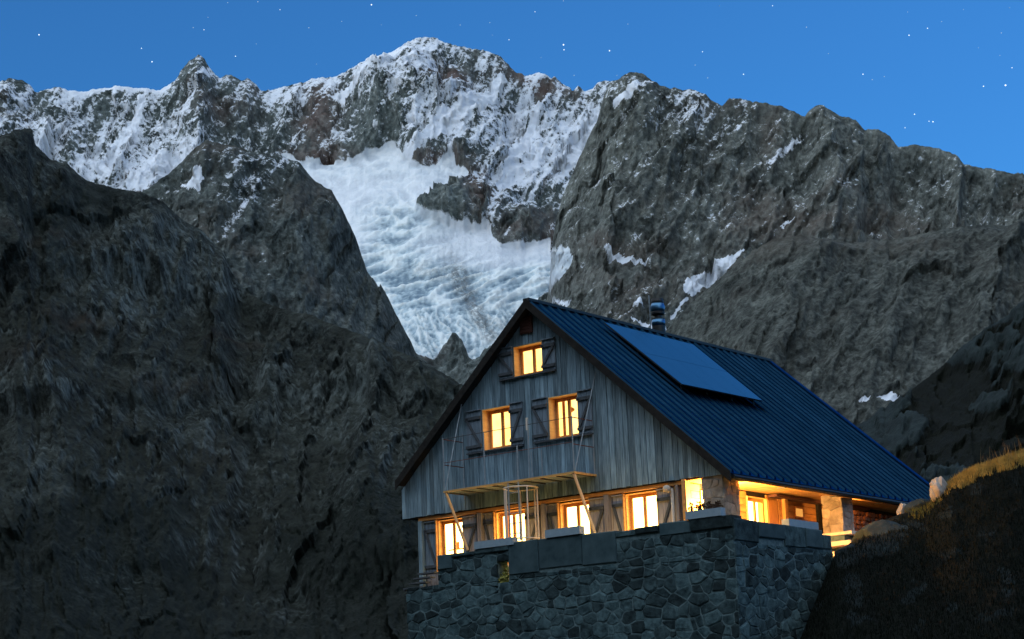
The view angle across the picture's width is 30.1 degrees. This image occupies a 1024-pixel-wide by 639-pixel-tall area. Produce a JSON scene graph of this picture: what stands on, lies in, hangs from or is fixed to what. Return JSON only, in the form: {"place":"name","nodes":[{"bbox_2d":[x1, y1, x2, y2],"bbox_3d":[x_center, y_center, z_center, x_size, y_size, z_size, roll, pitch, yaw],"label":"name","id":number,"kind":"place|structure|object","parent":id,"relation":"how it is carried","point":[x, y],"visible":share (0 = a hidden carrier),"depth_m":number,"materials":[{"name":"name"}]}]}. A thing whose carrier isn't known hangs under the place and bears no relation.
{"place":"outdoors","nodes":[
{"label":"outdoors","id":0,"kind":"place"},
{"bbox_2d":[0,128,462,638],"bbox_3d":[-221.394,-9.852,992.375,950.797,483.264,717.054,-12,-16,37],"label":"valley side","id":1,"kind":"structure","parent":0,"point":[197,441],"depth_m":1072.63,"materials":[{"name":"grey stone"}]},
{"bbox_2d":[143,139,430,365],"bbox_3d":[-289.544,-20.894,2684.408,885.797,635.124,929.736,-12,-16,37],"label":"rock spur","id":2,"kind":"structure","parent":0,"point":[277,230],"depth_m":2827.25,"materials":[{"name":"grey stone"}]},
{"bbox_2d":[0,37,614,384],"bbox_3d":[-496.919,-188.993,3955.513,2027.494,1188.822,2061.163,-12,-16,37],"label":"snowy mountain","id":3,"kind":"structure","parent":0,"point":[442,171],"depth_m":4269.46,"materials":[{"name":"white snow"}]},
{"bbox_2d":[498,562,508,582],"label":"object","id":4,"kind":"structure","parent":0,"point":[505,578],"depth_m":51.28,"materials":[{"name":"green plant"}]},
{"bbox_2d":[0,0,1023,173],"label":"sky","id":5,"kind":"structure","parent":0,"point":[938,73],"materials":[{"name":"blue"}]},
{"bbox_2d":[546,72,1023,329],"bbox_3d":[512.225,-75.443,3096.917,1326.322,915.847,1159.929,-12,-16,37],"label":"rock wall","id":6,"kind":"structure","parent":0,"point":[678,201],"depth_m":3307.70,"materials":[{"name":"grey stone"}]},
{"bbox_2d":[666,219,1023,425],"bbox_3d":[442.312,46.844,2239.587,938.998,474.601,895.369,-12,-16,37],"label":"mountain shoulder","id":7,"kind":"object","parent":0,"point":[856,334],"visible":0.32,"depth_m":2379.38},
{"bbox_2d":[800,459,1023,638],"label":"hillside","id":8,"kind":"structure","parent":0,"point":[937,575],"depth_m":46.72,"materials":[{"name":"green plant"}]},
{"bbox_2d":[834,543,854,553],"bbox_3d":[9.016,6.293,50.448,0.833,0.686,0.769,-12,-16,37],"label":"boulder","id":9,"kind":"object","parent":8,"relation":"on","point":[846,547],"visible":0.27,"depth_m":50.23,"materials":[{"name":"grey stone"}]},
{"bbox_2d":[852,519,907,540],"bbox_3d":[9.982,5.956,50.830,1.347,1.172,2.082,3,-14,-20],"label":"boulder","id":10,"kind":"object","parent":8,"relation":"on","point":[877,527],"visible":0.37,"depth_m":50.46,"materials":[{"name":"grey stone"}]},
{"bbox_2d":[896,503,906,514],"bbox_3d":[10.793,5.313,52.528,0.384,0.502,0.325,3,-14,-22],"label":"boulder","id":11,"kind":"object","parent":8,"relation":"on","point":[900,510],"visible":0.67,"depth_m":52.42,"materials":[{"name":"grey stone"}]},
{"bbox_2d":[904,498,929,511],"bbox_3d":[11.181,5.215,52.347,0.857,0.549,0.595,-12,-16,37],"label":"boulder","id":12,"kind":"object","parent":8,"relation":"on","point":[908,507],"visible":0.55,"depth_m":52.19,"materials":[{"name":"grey stone"}]},
{"bbox_2d":[907,496,941,520],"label":"rock tufts","id":13,"kind":"object","parent":8,"relation":"on","point":[927,506],"visible":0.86,"depth_m":51.31,"materials":[{"name":"brown plant"}]},
{"bbox_2d":[929,476,947,501],"bbox_3d":[11.618,4.692,51.620,0.700,0.851,0.614,7,-16,-34],"label":"boulder","id":14,"kind":"object","parent":8,"relation":"on","point":[938,486],"visible":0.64,"depth_m":51.38,"materials":[{"name":"grey stone"}]},
{"bbox_2d":[980,439,1022,466],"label":"tall stalks","id":15,"kind":"object","parent":8,"relation":"on","point":[1005,452],"visible":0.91,"depth_m":51.39,"materials":[{"name":"brown plant"}]},
{"bbox_2d":[856,301,1023,482],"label":"rocky slope","id":16,"kind":"structure","parent":0,"point":[962,408],"depth_m":156.55,"materials":[{"name":"grey stone"}]},
{"bbox_2d":[940,448,1023,497],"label":"crest grass","id":17,"kind":"structure","parent":0,"point":[964,475],"depth_m":51.21,"materials":[{"name":"plant"}]},
{"bbox_3d":[4.855,9.644,56.712,9.590,3.190,12.640,-12,-16,37],"label":"hut foundation","id":18,"kind":"object","parent":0,"visible":0},
{"bbox_2d":[403,571,437,590],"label":"wooden steps","id":19,"kind":"structure","parent":18,"relation":"on","point":[422,578],"depth_m":54.40,"materials":[{"name":"grey wood"}]},
{"bbox_2d":[395,295,930,586],"bbox_3d":[4.957,3.286,57.050,12.100,9.320,14.007,-12,-16,37],"label":"mountain hut","id":20,"kind":"object","parent":18,"relation":"on","point":[554,416],"visible":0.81,"depth_m":53.52,"materials":[{"name":"blue wood"}]},
{"bbox_2d":[438,517,463,554],"bbox_3d":[-1.658,6.549,55.045,1.690,1.840,0.555,-12,-16,37],"label":"window","id":21,"kind":"structure","parent":20,"relation":"in","point":[450,540],"depth_m":55.21,"materials":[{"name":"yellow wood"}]},
{"bbox_2d":[482,405,510,449],"bbox_3d":[-0.304,3.156,54.406,1.780,1.540,0.675,-12,-16,37],"label":"window","id":22,"kind":"structure","parent":20,"relation":"in","point":[495,418],"depth_m":54.58,"materials":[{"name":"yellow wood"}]},
{"bbox_2d":[496,509,526,563],"bbox_3d":[0.075,6.169,53.685,1.800,1.840,0.555,-12,-16,37],"label":"window","id":23,"kind":"structure","parent":20,"relation":"in","point":[500,516],"depth_m":53.88,"materials":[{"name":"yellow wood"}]},
{"bbox_2d":[513,341,542,376],"bbox_3d":[0.589,1.194,54.053,1.780,1.225,0.675,-12,-16,37],"label":"window","id":24,"kind":"structure","parent":20,"relation":"in","point":[527,357],"depth_m":54.21,"materials":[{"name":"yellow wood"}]},
{"bbox_2d":[548,392,578,439],"bbox_3d":[1.561,2.747,52.944,1.770,1.540,0.675,-12,-16,37],"label":"window","id":25,"kind":"structure","parent":20,"relation":"in","point":[562,406],"depth_m":53.11,"materials":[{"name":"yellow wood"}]},
{"bbox_2d":[560,500,590,533],"bbox_3d":[1.836,5.783,52.305,1.760,1.840,0.555,-12,-16,37],"label":"window","id":26,"kind":"structure","parent":20,"relation":"in","point":[572,514],"depth_m":52.50,"materials":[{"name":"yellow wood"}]},
{"bbox_2d":[625,490,658,529],"bbox_3d":[3.569,5.403,50.946,1.770,1.840,0.555,-12,-16,37],"label":"window","id":27,"kind":"structure","parent":20,"relation":"in","point":[641,507],"depth_m":51.14,"materials":[{"name":"yellow wood"}]},
{"bbox_2d":[700,490,703,509],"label":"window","id":28,"kind":"structure","parent":20,"relation":"in","point":[701,500],"depth_m":50.36,"materials":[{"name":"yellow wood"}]},
{"bbox_2d":[745,496,768,522],"bbox_3d":[6.539,5.544,52.454,0.495,1.590,1.770,-12,-16,37],"label":"window","id":29,"kind":"structure","parent":20,"relation":"in","point":[757,509],"depth_m":52.84,"materials":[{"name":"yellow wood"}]},
{"bbox_2d":[793,506,803,518],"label":"small window","id":30,"kind":"structure","parent":20,"relation":"in","point":[798,511],"depth_m":54.09,"materials":[{"name":"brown wood"}]},
{"bbox_3d":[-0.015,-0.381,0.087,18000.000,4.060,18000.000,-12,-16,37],"label":"ground","id":31,"kind":"structure","parent":0,"visible":0},
{"bbox_2d":[406,514,832,638],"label":"terrace wall","id":32,"kind":"structure","parent":31,"relation":"on","point":[730,576],"depth_m":48.84,"materials":[{"name":"stone"}]},
{"bbox_2d":[474,537,517,549],"bbox_3d":[-0.440,6.078,51.606,1.360,0.200,0.220,-12,-16,37],"label":"flower box","id":33,"kind":"object","parent":32,"relation":"on","point":[494,543],"visible":1,"depth_m":51.48,"materials":[{"name":"concrete"}]},
{"bbox_2d":[545,526,584,537],"bbox_3d":[1.387,5.613,50.186,1.150,0.210,0.220,-12,-16,37],"label":"flower box","id":34,"kind":"object","parent":32,"relation":"on","point":[565,531],"visible":1,"depth_m":50.05,"materials":[{"name":"metal"}]},
{"bbox_2d":[685,500,725,519],"bbox_3d":[4.832,4.736,47.515,1.059,0.441,0.262,-12,-16,37],"label":"flower box","id":35,"kind":"object","parent":32,"relation":"on","point":[716,509],"visible":1,"depth_m":47.42,"materials":[{"name":"metal"}]},
{"bbox_2d":[781,519,818,529],"bbox_3d":[7.534,5.359,49.692,0.220,0.190,1.500,-12,-16,37],"label":"flower box","id":36,"kind":"object","parent":32,"relation":"on","point":[802,523],"visible":0.81,"depth_m":49.51,"materials":[{"name":"metal"}]},
{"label":"porch floor","id":37,"kind":"structure","parent":0,"visible":0},
{"bbox_2d":[853,510,892,530],"bbox_3d":[10.441,6.599,55.766,0.460,1.869,3.550,-12,-16,37],"label":"firewood stack","id":38,"kind":"object","parent":37,"relation":"on","point":[862,519],"visible":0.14,"depth_m":55.59,"materials":[{"name":"brown wood"}]}
]}

